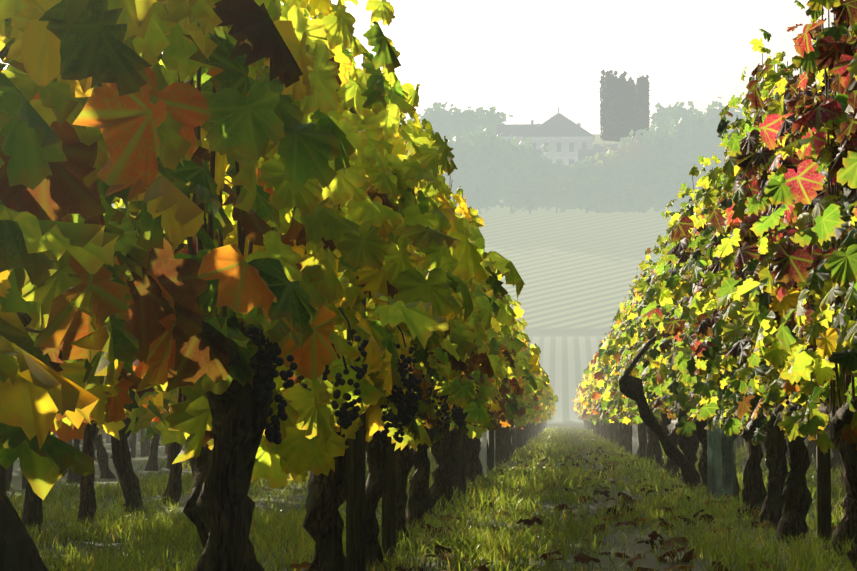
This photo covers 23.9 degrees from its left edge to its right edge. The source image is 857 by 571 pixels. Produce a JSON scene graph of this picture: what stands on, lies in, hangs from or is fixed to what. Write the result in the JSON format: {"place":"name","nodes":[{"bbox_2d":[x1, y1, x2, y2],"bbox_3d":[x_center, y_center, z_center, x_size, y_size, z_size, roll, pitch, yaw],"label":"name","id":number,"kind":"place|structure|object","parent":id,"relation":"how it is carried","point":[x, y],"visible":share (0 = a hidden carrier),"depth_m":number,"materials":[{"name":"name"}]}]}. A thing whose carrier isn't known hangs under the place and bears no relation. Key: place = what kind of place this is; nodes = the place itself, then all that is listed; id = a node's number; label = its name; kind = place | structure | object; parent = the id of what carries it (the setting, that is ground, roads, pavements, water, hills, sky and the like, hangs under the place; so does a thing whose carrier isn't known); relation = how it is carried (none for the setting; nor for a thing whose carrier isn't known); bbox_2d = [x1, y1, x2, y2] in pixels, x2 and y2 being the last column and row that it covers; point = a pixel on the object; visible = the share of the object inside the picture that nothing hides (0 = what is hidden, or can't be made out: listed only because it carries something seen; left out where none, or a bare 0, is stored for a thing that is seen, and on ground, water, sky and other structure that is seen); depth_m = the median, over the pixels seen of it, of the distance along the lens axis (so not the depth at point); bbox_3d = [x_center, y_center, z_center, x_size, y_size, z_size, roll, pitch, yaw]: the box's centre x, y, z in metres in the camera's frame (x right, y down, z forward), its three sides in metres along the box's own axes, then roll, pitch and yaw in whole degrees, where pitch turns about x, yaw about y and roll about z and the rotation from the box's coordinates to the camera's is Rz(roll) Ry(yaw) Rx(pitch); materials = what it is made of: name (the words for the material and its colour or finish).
{"place":"outdoors","nodes":[
{"label":"outdoors","id":0,"kind":"place"},
{"bbox_2d":[4,19,304,378],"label":"trellis wires","id":1,"kind":"object","parent":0,"point":[40,331],"depth_m":2.36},
{"bbox_2d":[0,0,833,140],"label":"sky","id":2,"kind":"structure","parent":0,"point":[528,59],"materials":[{"name":"white"}]},
{"bbox_2d":[6,134,845,570],"bbox_3d":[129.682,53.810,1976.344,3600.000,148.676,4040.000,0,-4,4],"label":"terrain","id":3,"kind":"structure","parent":0,"point":[578,270],"depth_m":411.36,"materials":[{"name":"green plant"}]},
{"bbox_2d":[0,298,831,570],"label":"vineyard posts","id":4,"kind":"object","parent":3,"relation":"on","point":[355,505],"depth_m":6.76,"materials":[{"name":"wood"}]},
{"bbox_2d":[541,388,556,422],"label":"vine leaves","id":5,"kind":"object","parent":4,"relation":"attached to","point":[550,413],"visible":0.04,"depth_m":58.77,"materials":[{"name":"yellow plant"}]},
{"bbox_2d":[571,355,595,424],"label":"vine leaves","id":6,"kind":"object","parent":4,"relation":"attached to","point":[582,412],"visible":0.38,"depth_m":58.40,"materials":[{"name":"yellow plant"}]},
{"bbox_2d":[0,312,856,570],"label":"vine trunks","id":7,"kind":"object","parent":3,"relation":"on","point":[218,510],"visible":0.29,"depth_m":7.40,"materials":[{"name":"brown wood"}]},
{"bbox_2d":[1,69,189,445],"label":"vine leaves","id":8,"kind":"object","parent":7,"relation":"attached to","point":[147,406],"depth_m":10.18,"materials":[{"name":"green plant"}]},
{"bbox_2d":[97,409,165,435],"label":"vine leaves","id":9,"kind":"object","parent":7,"relation":"attached to","point":[100,426],"depth_m":15.80,"materials":[{"name":"green plant"}]},
{"bbox_2d":[0,0,524,499],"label":"vine leaves","id":10,"kind":"object","parent":7,"relation":"attached to","point":[326,148],"visible":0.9,"depth_m":2.58,"materials":[{"name":"green plant"}]},
{"bbox_2d":[431,341,493,429],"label":"vine leaves","id":11,"kind":"object","parent":7,"relation":"attached to","point":[473,410],"depth_m":6.44,"materials":[{"name":"green plant"}]},
{"bbox_2d":[445,181,551,438],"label":"vine leaves","id":12,"kind":"object","parent":7,"relation":"on","point":[517,388],"visible":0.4,"depth_m":14.39,"materials":[{"name":"green plant"}]},
{"bbox_2d":[161,0,854,415],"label":"vine shoots","id":13,"kind":"object","parent":7,"relation":"attached to","point":[847,380],"visible":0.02,"depth_m":3.88,"materials":[{"name":"brown plant"}]},
{"bbox_2d":[245,307,801,444],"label":"grapes","id":14,"kind":"object","parent":7,"relation":"hanging from","point":[398,399],"visible":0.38,"depth_m":4.11,"materials":[{"name":"food"}]},
{"bbox_2d":[514,329,557,429],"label":"vine leaves","id":15,"kind":"object","parent":7,"relation":"attached to","point":[546,399],"visible":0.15,"depth_m":34.70,"materials":[{"name":"green plant"}]},
{"bbox_2d":[583,308,628,424],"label":"vine leaves","id":16,"kind":"object","parent":7,"relation":"attached to","point":[598,378],"visible":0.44,"depth_m":33.27,"materials":[{"name":"yellow plant"}]},
{"bbox_2d":[600,152,768,436],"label":"vine leaves","id":17,"kind":"object","parent":7,"relation":"attached to","point":[664,369],"visible":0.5,"depth_m":13.13,"materials":[{"name":"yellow plant"}]},
{"bbox_2d":[688,394,807,420],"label":"grapes","id":18,"kind":"object","parent":7,"relation":"attached to","point":[765,412],"depth_m":21.08,"materials":[{"name":"green plant"}]},
{"bbox_2d":[654,0,856,453],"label":"vine leaves","id":19,"kind":"object","parent":7,"relation":"attached to","point":[763,281],"visible":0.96,"depth_m":6.31,"materials":[{"name":"green plant"}]},
{"bbox_2d":[50,447,835,570],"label":"fallen leaves","id":20,"kind":"object","parent":3,"relation":"on","point":[583,558],"visible":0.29,"depth_m":8.43,"materials":[{"name":"brown plant"}]},
{"bbox_2d":[501,120,533,144],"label":"cottage walls","id":21,"kind":"structure","parent":3,"relation":"on","point":[521,138],"depth_m":608.88,"materials":[{"name":"beige paint"}]},
{"bbox_2d":[496,124,536,136],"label":"roof","id":22,"kind":"structure","parent":21,"relation":"on","point":[508,130],"depth_m":611.27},
{"bbox_2d":[525,123,591,165],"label":"house walls","id":23,"kind":"structure","parent":3,"relation":"on","point":[552,144],"depth_m":600.06,"materials":[{"name":"beige paint"}]},
{"bbox_2d":[525,107,592,165],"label":"house trim","id":24,"kind":"structure","parent":23,"relation":"attached to","point":[561,144],"depth_m":600.05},
{"bbox_2d":[532,143,585,166],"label":"house windows","id":25,"kind":"structure","parent":23,"relation":"in","point":[571,147],"depth_m":599.86,"materials":[{"name":"grey glass"}]},
{"bbox_2d":[523,113,618,149],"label":"house roof","id":26,"kind":"structure","parent":23,"relation":"on","point":[559,125],"depth_m":602.07,"materials":[{"name":"grey tile"}]},
{"bbox_2d":[479,424,638,475],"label":"pale vine guards","id":27,"kind":"object","parent":3,"relation":"on","point":[484,438],"visible":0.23,"depth_m":15.51,"materials":[{"name":"grey"}]},
{"bbox_2d":[400,97,752,213],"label":"hill trees","id":28,"kind":"object","parent":3,"relation":"on","point":[635,173],"materials":[{"name":"green plant"}]},
{"bbox_2d":[604,74,645,140],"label":"tower ruin","id":29,"kind":"object","parent":3,"relation":"on","point":[635,97],"visible":0.12,"depth_m":630.02,"materials":[{"name":"stone"}]},
{"bbox_2d":[599,69,649,141],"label":"tower ivy","id":30,"kind":"object","parent":29,"relation":"attached to","point":[627,106],"visible":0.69,"depth_m":629.44,"materials":[{"name":"green plant"}]},
{"bbox_2d":[707,394,736,502],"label":"green vine guards","id":31,"kind":"object","parent":3,"relation":"on","point":[719,466],"visible":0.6,"depth_m":10.83,"materials":[{"name":"green"}]},
{"bbox_2d":[8,426,856,570],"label":"grass","id":32,"kind":"structure","parent":0,"point":[482,543],"depth_m":8.40,"materials":[{"name":"green plant"}]},
{"bbox_2d":[578,149,616,160],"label":"house wall","id":33,"kind":"structure","parent":0,"point":[582,154],"depth_m":598.15,"materials":[{"name":"beige paint"}]}
]}

